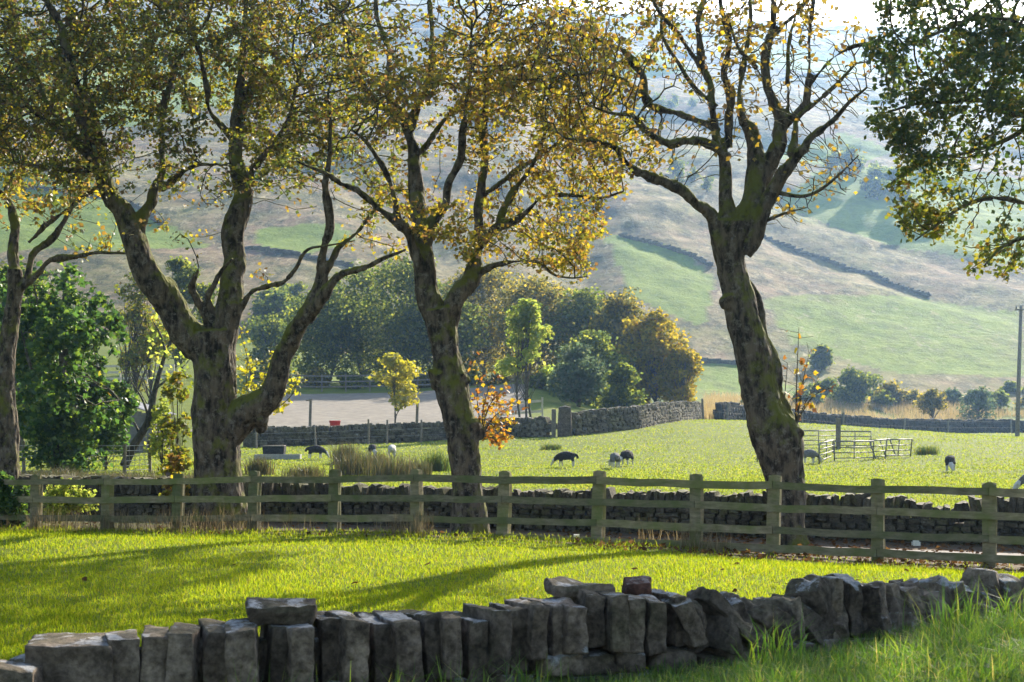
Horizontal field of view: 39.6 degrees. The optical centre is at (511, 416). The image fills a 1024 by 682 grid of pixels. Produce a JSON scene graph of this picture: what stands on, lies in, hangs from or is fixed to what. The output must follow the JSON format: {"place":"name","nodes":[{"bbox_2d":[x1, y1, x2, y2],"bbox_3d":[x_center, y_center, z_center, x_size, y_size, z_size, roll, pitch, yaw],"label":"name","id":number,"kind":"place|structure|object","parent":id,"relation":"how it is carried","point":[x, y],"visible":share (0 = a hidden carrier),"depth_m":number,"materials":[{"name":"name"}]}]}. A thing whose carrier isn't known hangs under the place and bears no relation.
{"place":"outdoors","nodes":[
{"label":"outdoors","id":0,"kind":"place"},
{"bbox_2d":[190,384,528,431],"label":"arena ground","id":1,"kind":"structure","parent":0,"point":[356,408],"depth_m":95.72,"materials":[{"name":"sand"}]},
{"bbox_2d":[0,0,1023,402],"bbox_3d":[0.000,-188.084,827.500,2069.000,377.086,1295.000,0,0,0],"label":"hills","id":2,"kind":"structure","parent":0,"point":[958,328],"depth_m":278.26,"materials":[{"name":"plant"}]},
{"bbox_2d":[24,185,164,224],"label":"hillside wall","id":3,"kind":"structure","parent":2,"relation":"on","point":[137,206],"depth_m":262.10,"materials":[{"name":"stone"}]},
{"bbox_2d":[250,288,273,311],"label":"hillside tree","id":4,"kind":"object","parent":2,"relation":"on","point":[261,295],"visible":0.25,"depth_m":193.23,"materials":[{"name":"plant"}]},
{"bbox_2d":[246,299,279,320],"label":"hillside tree","id":5,"kind":"object","parent":2,"relation":"on","point":[258,311],"visible":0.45,"depth_m":188.94,"materials":[{"name":"plant"}]},
{"bbox_2d":[262,288,294,329],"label":"hillside tree","id":6,"kind":"object","parent":2,"relation":"on","point":[276,299],"visible":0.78,"depth_m":187.14,"materials":[{"name":"plant"}]},
{"bbox_2d":[284,281,308,305],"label":"hillside tree","id":7,"kind":"object","parent":2,"relation":"on","point":[296,288],"visible":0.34,"depth_m":196.77,"materials":[{"name":"plant"}]},
{"bbox_2d":[244,246,353,267],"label":"hillside wall","id":8,"kind":"structure","parent":2,"relation":"on","point":[297,253],"depth_m":232.97,"materials":[{"name":"stone"}]},
{"bbox_2d":[618,232,713,265],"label":"hillside wall","id":9,"kind":"structure","parent":2,"relation":"on","point":[701,259],"depth_m":269.44,"materials":[{"name":"stone"}]},
{"bbox_2d":[665,155,688,174],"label":"hillside tree","id":10,"kind":"object","parent":2,"relation":"on","point":[677,165],"visible":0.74,"depth_m":349.31,"materials":[{"name":"plant"}]},
{"bbox_2d":[696,357,735,364],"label":"hillside wall","id":11,"kind":"structure","parent":2,"relation":"on","point":[718,361],"depth_m":202.40,"materials":[{"name":"stone"}]},
{"bbox_2d":[807,343,835,369],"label":"hill bush","id":12,"kind":"object","parent":2,"relation":"on","point":[822,360],"visible":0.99,"depth_m":201.84,"materials":[{"name":"green plant"}]},
{"bbox_2d":[821,146,842,168],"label":"hillside tree","id":13,"kind":"object","parent":2,"relation":"on","point":[834,160],"visible":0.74,"depth_m":361.66,"materials":[{"name":"plant"}]},
{"bbox_2d":[764,234,931,296],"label":"hillside wall","id":14,"kind":"structure","parent":2,"relation":"on","point":[867,272],"depth_m":278.86,"materials":[{"name":"stone"}]},
{"bbox_2d":[838,152,864,174],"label":"hillside tree","id":15,"kind":"object","parent":2,"relation":"on","point":[848,161],"visible":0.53,"depth_m":356.95,"materials":[{"name":"plant"}]},
{"bbox_2d":[866,165,886,190],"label":"hillside tree","id":16,"kind":"object","parent":2,"relation":"on","point":[876,169],"visible":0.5,"depth_m":342.08,"materials":[{"name":"plant"}]},
{"bbox_2d":[864,177,890,199],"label":"hillside tree","id":17,"kind":"object","parent":2,"relation":"on","point":[875,184],"visible":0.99,"depth_m":335.29,"materials":[{"name":"plant"}]},
{"bbox_2d":[997,380,1023,391],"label":"hedge tree","id":18,"kind":"object","parent":2,"relation":"on","point":[1009,386],"visible":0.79,"depth_m":189.37,"materials":[{"name":"plant"}]},
{"bbox_2d":[0,523,1023,676],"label":"paddock grass","id":19,"kind":"structure","parent":0,"point":[57,619],"depth_m":15.38,"materials":[{"name":"plant"}]},
{"bbox_2d":[0,331,1023,681],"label":"ground","id":20,"kind":"structure","parent":0,"point":[550,403],"depth_m":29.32,"materials":[{"name":"plant"}]},
{"bbox_2d":[0,470,29,527],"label":"ivy bush","id":21,"kind":"object","parent":20,"relation":"on","point":[9,504],"visible":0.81,"depth_m":24.17,"materials":[{"name":"green plant"}]},
{"bbox_2d":[0,260,58,449],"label":"broadleaf tree","id":22,"kind":"object","parent":20,"relation":"on","point":[17,389],"visible":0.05,"depth_m":69.63,"materials":[{"name":"plant"}]},
{"bbox_2d":[0,74,124,479],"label":"sycamore tree","id":23,"kind":"object","parent":20,"relation":"on","point":[18,284],"visible":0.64,"depth_m":28.86,"materials":[{"name":"brown plant"}]},
{"bbox_2d":[19,399,112,473],"bbox_3d":[-12.488,0.654,39.523,2.342,2.427,2.227,0,0,39],"label":"shrub","id":24,"kind":"object","parent":20,"relation":"on","point":[64,437],"visible":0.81,"depth_m":39.23,"materials":[{"name":"green plant"}]},
{"bbox_2d":[43,477,98,523],"bbox_3d":[-8.145,1.613,25.976,1.164,1.017,0.860,0,0,-28],"label":"bramble bush","id":25,"kind":"object","parent":20,"relation":"on","point":[57,491],"visible":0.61,"depth_m":25.91,"materials":[{"name":"green plant"}]},
{"bbox_2d":[0,255,143,454],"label":"chestnut tree","id":26,"kind":"object","parent":20,"relation":"on","point":[52,322],"visible":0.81,"depth_m":40.15,"materials":[{"name":"green plant"}]},
{"bbox_2d":[19,441,151,473],"bbox_3d":[-13.143,1.309,42.452,4.949,1.220,1.321,0,0,-24],"label":"wire fence","id":27,"kind":"object","parent":20,"relation":"on","point":[23,445],"visible":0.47,"depth_m":42.46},
{"bbox_2d":[82,392,130,469],"bbox_3d":[-12.820,0.373,44.971,1.844,2.942,1.731,0,0,-29],"label":"shrub","id":28,"kind":"object","parent":20,"relation":"on","point":[112,436],"visible":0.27,"depth_m":44.62,"materials":[{"name":"green plant"}]},
{"bbox_2d":[92,397,176,452],"bbox_3d":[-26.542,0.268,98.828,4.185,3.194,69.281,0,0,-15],"label":"shed","id":29,"kind":"structure","parent":20,"relation":"on","point":[139,417],"depth_m":65.95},
{"bbox_2d":[126,416,142,452],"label":"door","id":30,"kind":"structure","parent":29,"relation":"in","point":[138,420],"depth_m":65.95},
{"bbox_2d":[94,364,174,384],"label":"pale rail fence","id":31,"kind":"object","parent":20,"relation":"on","point":[119,378],"visible":0.33,"depth_m":104.04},
{"bbox_2d":[108,270,174,409],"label":"broadleaf tree","id":32,"kind":"object","parent":20,"relation":"on","point":[135,355],"visible":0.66,"depth_m":83.63,"materials":[{"name":"green plant"}]},
{"bbox_2d":[120,310,188,467],"bbox_3d":[-11.057,-0.920,44.529,2.428,5.020,2.165,0,0,0],"label":"leaning tree","id":33,"kind":"object","parent":20,"relation":"on","point":[139,435],"visible":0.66,"depth_m":44.04,"materials":[{"name":"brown plant"}]},
{"bbox_2d":[143,397,185,463],"bbox_3d":[-10.732,0.631,43.935,1.374,2.481,0.955,0,0,0],"label":"shrub","id":34,"kind":"object","parent":20,"relation":"on","point":[157,445],"visible":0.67,"depth_m":43.89,"materials":[{"name":"green plant"}]},
{"bbox_2d":[21,466,327,483],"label":"weedy undergrowth","id":35,"kind":"object","parent":20,"relation":"on","point":[153,474],"visible":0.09,"depth_m":36.01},
{"bbox_2d":[155,370,193,476],"bbox_3d":[-7.062,0.431,29.998,0.928,2.841,0.801,0,0,0],"label":"sapling","id":36,"kind":"object","parent":20,"relation":"on","point":[166,421],"visible":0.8,"depth_m":29.90,"materials":[{"name":"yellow plant"}]},
{"bbox_2d":[158,453,191,509],"bbox_3d":[-5.967,1.375,25.190,0.561,1.494,0.473,0,0,-35],"label":"sapling","id":37,"kind":"object","parent":20,"relation":"on","point":[177,466],"visible":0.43,"depth_m":25.16,"materials":[{"name":"yellow plant"}]},
{"bbox_2d":[145,255,219,371],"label":"broadleaf tree","id":38,"kind":"object","parent":20,"relation":"on","point":[181,269],"visible":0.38,"depth_m":111.56,"materials":[{"name":"plant"}]},
{"bbox_2d":[0,0,408,528],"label":"sycamore tree","id":39,"kind":"object","parent":20,"relation":"on","point":[226,420],"visible":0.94,"depth_m":24.98,"materials":[{"name":"brown plant"}]},
{"bbox_2d":[241,454,280,474],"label":"rush clump","id":40,"kind":"object","parent":20,"relation":"on","point":[262,466],"visible":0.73,"depth_m":40.92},
{"bbox_2d":[239,312,297,369],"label":"broadleaf tree","id":41,"kind":"object","parent":20,"relation":"on","point":[264,333],"visible":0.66,"depth_m":149.25,"materials":[{"name":"plant"}]},
{"bbox_2d":[262,445,285,453],"bbox_3d":[-10.185,1.431,60.961,0.957,0.430,0.569,0,0,0],"label":"feed bin","id":42,"kind":"object","parent":20,"relation":"on","point":[273,449],"visible":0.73,"depth_m":60.69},
{"bbox_2d":[254,454,301,458],"bbox_3d":[-9.134,1.604,55.545,1.780,0.280,0.560,0,0,0],"label":"water trough","id":43,"kind":"object","parent":20,"relation":"on","point":[286,456],"visible":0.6,"depth_m":55.28,"materials":[{"name":"metal"}]},
{"bbox_2d":[281,463,325,476],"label":"rush clump","id":44,"kind":"object","parent":20,"relation":"on","point":[308,471],"visible":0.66,"depth_m":39.58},
{"bbox_2d":[300,365,332,387],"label":"shrub","id":45,"kind":"object","parent":20,"relation":"on","point":[315,370],"visible":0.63,"depth_m":115.61,"materials":[{"name":"green plant"}]},
{"bbox_2d":[305,445,329,458],"bbox_3d":[-7.492,1.345,54.688,0.952,0.518,0.331,0,0,-10],"label":"sheep","id":46,"kind":"object","parent":20,"relation":"on","point":[320,450],"visible":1,"depth_m":54.57},
{"bbox_2d":[278,286,384,382],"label":"broadleaf tree","id":47,"kind":"object","parent":20,"relation":"on","point":[340,339],"visible":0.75,"depth_m":120.62,"materials":[{"name":"plant"}]},
{"bbox_2d":[328,440,363,463],"bbox_3d":[-5.989,1.235,51.031,1.549,0.969,1.526,0,0,0],"label":"rush clump","id":48,"kind":"object","parent":20,"relation":"on","point":[339,451],"visible":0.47,"depth_m":50.89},
{"bbox_2d":[283,259,420,379],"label":"broadleaf tree","id":49,"kind":"object","parent":20,"relation":"on","point":[366,281],"visible":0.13,"depth_m":125.10,"materials":[{"name":"plant"}]},
{"bbox_2d":[334,369,374,388],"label":"shrub","id":50,"kind":"object","parent":20,"relation":"on","point":[351,378],"visible":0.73,"depth_m":114.66,"materials":[{"name":"green plant"}]},
{"bbox_2d":[325,449,386,475],"bbox_3d":[-4.568,1.306,41.456,2.017,0.847,1.657,0,0,0],"label":"rush clump","id":51,"kind":"object","parent":20,"relation":"on","point":[348,467],"visible":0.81,"depth_m":41.36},
{"bbox_2d":[249,368,466,391],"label":"arena fence","id":52,"kind":"object","parent":20,"relation":"on","point":[346,381],"visible":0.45,"depth_m":111.96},
{"bbox_2d":[0,505,737,551],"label":"seeding grass","id":53,"kind":"structure","parent":20,"relation":"on","point":[227,522],"depth_m":22.44,"materials":[{"name":"plant"}]},
{"bbox_2d":[347,449,395,467],"bbox_3d":[-4.631,1.356,46.651,1.804,0.761,1.541,0,0,-23],"label":"rush clump","id":54,"kind":"object","parent":20,"relation":"on","point":[377,457],"visible":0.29,"depth_m":46.45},
{"bbox_2d":[255,417,499,447],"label":"wire stock fence","id":55,"kind":"object","parent":20,"relation":"on","point":[368,435],"visible":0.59,"depth_m":74.27,"materials":[{"name":"metal"}]},
{"bbox_2d":[336,251,452,376],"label":"broadleaf tree","id":56,"kind":"object","parent":20,"relation":"on","point":[402,275],"visible":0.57,"depth_m":118.59,"materials":[{"name":"plant"}]},
{"bbox_2d":[359,452,431,475],"bbox_3d":[-3.260,1.297,39.871,2.096,0.864,1.856,0,0,0],"label":"rush clump","id":57,"kind":"object","parent":20,"relation":"on","point":[394,467],"visible":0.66,"depth_m":39.75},
{"bbox_2d":[368,352,425,422],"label":"sapling","id":58,"kind":"object","parent":20,"relation":"on","point":[400,380],"visible":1,"depth_m":82.72,"materials":[{"name":"yellow plant"}]},
{"bbox_2d":[411,458,435,474],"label":"rush clump","id":59,"kind":"object","parent":20,"relation":"on","point":[427,470],"visible":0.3,"depth_m":41.45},
{"bbox_2d":[418,446,450,471],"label":"rush clump","id":60,"kind":"object","parent":20,"relation":"on","point":[441,464],"visible":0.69,"depth_m":44.42,"materials":[{"name":"green plant"}]},
{"bbox_2d":[390,299,497,372],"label":"broadleaf tree","id":61,"kind":"object","parent":20,"relation":"on","point":[466,343],"visible":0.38,"depth_m":116.63,"materials":[{"name":"plant"}]},
{"bbox_2d":[270,0,632,533],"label":"sycamore tree","id":62,"kind":"object","parent":20,"relation":"on","point":[466,431],"visible":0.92,"depth_m":23.36,"materials":[{"name":"yellow plant"}]},
{"bbox_2d":[243,400,701,446],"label":"field wall","id":63,"kind":"structure","parent":20,"relation":"on","point":[604,420],"depth_m":76.19,"materials":[{"name":"stone"}]},
{"bbox_2d":[465,368,484,384],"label":"shrub","id":64,"kind":"object","parent":20,"relation":"on","point":[472,374],"visible":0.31,"depth_m":114.52,"materials":[{"name":"green plant"}]},
{"bbox_2d":[442,258,527,375],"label":"broadleaf tree","id":65,"kind":"object","parent":20,"relation":"on","point":[484,300],"visible":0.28,"depth_m":122.72,"materials":[{"name":"green plant"}]},
{"bbox_2d":[483,373,515,384],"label":"shrub","id":66,"kind":"object","parent":20,"relation":"on","point":[503,380],"visible":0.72,"depth_m":112.76,"materials":[{"name":"green plant"}]},
{"bbox_2d":[0,469,1023,566],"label":"timber fence","id":67,"kind":"object","parent":20,"relation":"on","point":[773,530],"visible":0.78,"depth_m":20.17,"materials":[{"name":"wood"}]},
{"bbox_2d":[1,521,1023,592],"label":"fallen leaves","id":68,"kind":"object","parent":20,"relation":"on","point":[806,556],"visible":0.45,"depth_m":19.52,"materials":[{"name":"plant"}]},
{"bbox_2d":[9,567,1023,681],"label":"wall","id":69,"kind":"structure","parent":20,"relation":"on","point":[596,633],"depth_m":8.25,"materials":[{"name":"stone"}]},
{"bbox_2d":[0,659,45,681],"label":"loose stone","id":70,"kind":"object","parent":69,"relation":"on","point":[11,671],"visible":0.9,"depth_m":7.14,"materials":[{"name":"stone"}]},
{"bbox_2d":[245,597,316,625],"bbox_3d":[-1.292,1.087,7.984,0.401,0.151,0.450,0,0,-12],"label":"loose stone","id":71,"kind":"object","parent":69,"relation":"on","point":[260,611],"visible":0.99,"depth_m":7.82,"materials":[{"name":"stone"}]},
{"bbox_2d":[544,576,615,597],"bbox_3d":[0.417,1.067,8.783,0.428,0.144,0.294,0,0,-14],"label":"loose stone","id":72,"kind":"object","parent":69,"relation":"on","point":[560,586],"visible":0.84,"depth_m":8.67,"materials":[{"name":"stone"}]},
{"bbox_2d":[621,575,651,594],"bbox_3d":[0.781,1.062,8.888,0.187,0.126,0.266,0,0,0],"label":"loose stone","id":73,"kind":"object","parent":69,"relation":"on","point":[636,585],"visible":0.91,"depth_m":8.79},
{"bbox_2d":[497,397,542,416],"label":"short rail fence","id":74,"kind":"object","parent":20,"relation":"on","point":[535,411],"visible":0.42,"depth_m":82.46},
{"bbox_2d":[19,474,1023,546],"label":"lane wall","id":75,"kind":"structure","parent":20,"relation":"on","point":[893,523],"depth_m":24.09,"materials":[{"name":"stone"}]},
{"bbox_2d":[494,298,554,417],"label":"ash tree","id":76,"kind":"object","parent":20,"relation":"on","point":[525,321],"visible":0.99,"depth_m":80.71,"materials":[{"name":"green plant"}]},
{"bbox_2d":[481,273,593,378],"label":"broadleaf tree","id":77,"kind":"object","parent":20,"relation":"on","point":[538,291],"visible":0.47,"depth_m":116.87,"materials":[{"name":"green plant"}]},
{"bbox_2d":[529,371,558,391],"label":"shrub","id":78,"kind":"object","parent":20,"relation":"on","point":[542,383],"visible":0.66,"depth_m":107.41,"materials":[{"name":"green plant"}]},
{"bbox_2d":[557,406,571,436],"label":"stone gatepost","id":79,"kind":"object","parent":20,"relation":"on","point":[564,427],"visible":0.82,"depth_m":73.70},
{"bbox_2d":[551,451,578,466],"bbox_3d":[1.724,1.373,46.551,0.932,0.507,0.324,0,0,8],"label":"sheep","id":80,"kind":"object","parent":20,"relation":"on","point":[564,455],"visible":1,"depth_m":46.44},
{"bbox_2d":[537,284,614,368],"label":"broadleaf tree","id":81,"kind":"object","parent":20,"relation":"on","point":[584,304],"visible":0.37,"depth_m":114.80,"materials":[{"name":"plant"}]},
{"bbox_2d":[543,342,611,406],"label":"shrub","id":82,"kind":"object","parent":20,"relation":"on","point":[579,378],"visible":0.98,"depth_m":95.29,"materials":[{"name":"green plant"}]},
{"bbox_2d":[541,329,636,406],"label":"broadleaf tree","id":83,"kind":"object","parent":20,"relation":"on","point":[594,338],"visible":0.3,"depth_m":103.17,"materials":[{"name":"plant"}]},
{"bbox_2d":[581,286,650,402],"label":"broadleaf tree","id":84,"kind":"object","parent":20,"relation":"on","point":[609,317],"visible":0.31,"depth_m":111.03,"materials":[{"name":"green plant"}]},
{"bbox_2d":[590,360,648,408],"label":"shrub","id":85,"kind":"object","parent":20,"relation":"on","point":[621,375],"visible":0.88,"depth_m":93.64,"materials":[{"name":"green plant"}]},
{"bbox_2d":[609,318,660,404],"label":"broadleaf tree","id":86,"kind":"object","parent":20,"relation":"on","point":[624,338],"visible":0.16,"depth_m":108.28,"materials":[{"name":"green plant"}]},
{"bbox_2d":[616,306,703,403],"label":"broadleaf tree","id":87,"kind":"object","parent":20,"relation":"on","point":[656,345],"visible":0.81,"depth_m":106.95,"materials":[{"name":"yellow plant"}]},
{"bbox_2d":[647,345,705,401],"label":"broadleaf tree","id":88,"kind":"object","parent":20,"relation":"on","point":[675,390],"visible":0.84,"depth_m":105.71,"materials":[{"name":"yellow plant"}]},
{"bbox_2d":[486,0,886,545],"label":"sycamore tree","id":89,"kind":"object","parent":20,"relation":"on","point":[775,430],"visible":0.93,"depth_m":21.69,"materials":[{"name":"brown plant"}]},
{"bbox_2d":[791,388,824,405],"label":"scrub bush","id":90,"kind":"object","parent":20,"relation":"on","point":[817,398],"visible":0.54,"depth_m":167.38,"materials":[{"name":"green plant"}]},
{"bbox_2d":[805,377,841,398],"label":"hedge tree","id":91,"kind":"object","parent":20,"relation":"on","point":[825,382],"visible":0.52,"depth_m":177.26,"materials":[{"name":"plant"}]},
{"bbox_2d":[836,418,840,448],"bbox_3d":[13.991,0.798,61.004,0.174,1.512,0.155,0,0,-11],"label":"pen post","id":92,"kind":"object","parent":20,"relation":"on","point":[838,430],"visible":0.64,"depth_m":60.93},
{"bbox_2d":[834,440,873,460],"bbox_3d":[12.869,1.278,53.499,2.038,0.768,0.056,0,0,-30],"label":"metal hurdle","id":93,"kind":"object","parent":20,"relation":"on","point":[854,452],"visible":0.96,"depth_m":53.48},
{"bbox_2d":[701,399,1011,432],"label":"wire boundary fence","id":94,"kind":"object","parent":20,"relation":"on","point":[728,404],"visible":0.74,"depth_m":123.86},
{"bbox_2d":[696,389,1023,419],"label":"dry grass","id":95,"kind":"structure","parent":20,"relation":"on","point":[710,401],"depth_m":166.88,"materials":[{"name":"plant"}]},
{"bbox_2d":[827,364,896,406],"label":"hedge tree","id":96,"kind":"object","parent":20,"relation":"on","point":[858,384],"visible":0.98,"depth_m":170.81,"materials":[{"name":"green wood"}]},
{"bbox_2d":[713,401,1023,432],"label":"boundary wall","id":97,"kind":"structure","parent":20,"relation":"on","point":[970,425],"depth_m":136.82,"materials":[{"name":"stone"}]},
{"bbox_2d":[868,379,911,406],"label":"hedge tree","id":98,"kind":"object","parent":20,"relation":"on","point":[897,394],"visible":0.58,"depth_m":173.43,"materials":[{"name":"green plant"}]},
{"bbox_2d":[884,439,912,458],"bbox_3d":[15.078,1.238,55.465,1.660,0.771,0.144,0,0,-38],"label":"metal hurdle","id":99,"kind":"object","parent":20,"relation":"on","point":[898,450],"visible":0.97,"depth_m":55.42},
{"bbox_2d":[912,444,944,454],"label":"rush clump","id":100,"kind":"object","parent":20,"relation":"on","point":[924,451],"visible":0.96,"depth_m":57.69,"materials":[{"name":"green plant"}]},
{"bbox_2d":[911,387,948,418],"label":"hedge tree","id":101,"kind":"object","parent":20,"relation":"on","point":[930,400],"visible":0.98,"depth_m":149.54,"materials":[{"name":"green plant"}]},
{"bbox_2d":[860,0,1023,283],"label":"sycamore tree","id":102,"kind":"object","parent":20,"relation":"on","point":[1000,54],"visible":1,"depth_m":19.04,"materials":[{"name":"green plant"}]},
{"bbox_2d":[945,455,955,470],"bbox_3d":[13.455,1.416,43.649,0.347,0.485,0.895,0,0,22],"label":"sheep","id":103,"kind":"object","parent":20,"relation":"on","point":[950,462],"visible":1,"depth_m":43.46},
{"bbox_2d":[942,387,963,404],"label":"scrub bush","id":104,"kind":"object","parent":20,"relation":"on","point":[954,395],"visible":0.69,"depth_m":179.40,"materials":[{"name":"green plant"}]},
{"bbox_2d":[956,386,999,419],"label":"hedge tree","id":105,"kind":"object","parent":20,"relation":"on","point":[977,400],"visible":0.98,"depth_m":164.56,"materials":[{"name":"green plant"}]},
{"bbox_2d":[987,389,1010,409],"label":"scrub bush","id":106,"kind":"object","parent":20,"relation":"on","point":[1002,399],"visible":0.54,"depth_m":177.38,"materials":[{"name":"green plant"}]},
{"bbox_2d":[1015,305,1023,435],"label":"utility pole","id":107,"kind":"object","parent":20,"relation":"on","point":[1017,417],"visible":0.9,"depth_m":117.88,"materials":[{"name":"wood"}]},
{"bbox_2d":[205,575,1023,681],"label":"verge grass","id":108,"kind":"structure","parent":0,"point":[974,632],"depth_m":8.31,"materials":[{"name":"plant"}]},
{"bbox_2d":[510,0,1023,28],"label":"sky","id":109,"kind":"structure","parent":0,"point":[863,9],"materials":[{"name":"white"}]},
{"bbox_2d":[800,547,1023,555],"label":"lane","id":110,"kind":"structure","parent":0,"point":[1017,554],"depth_m":20.39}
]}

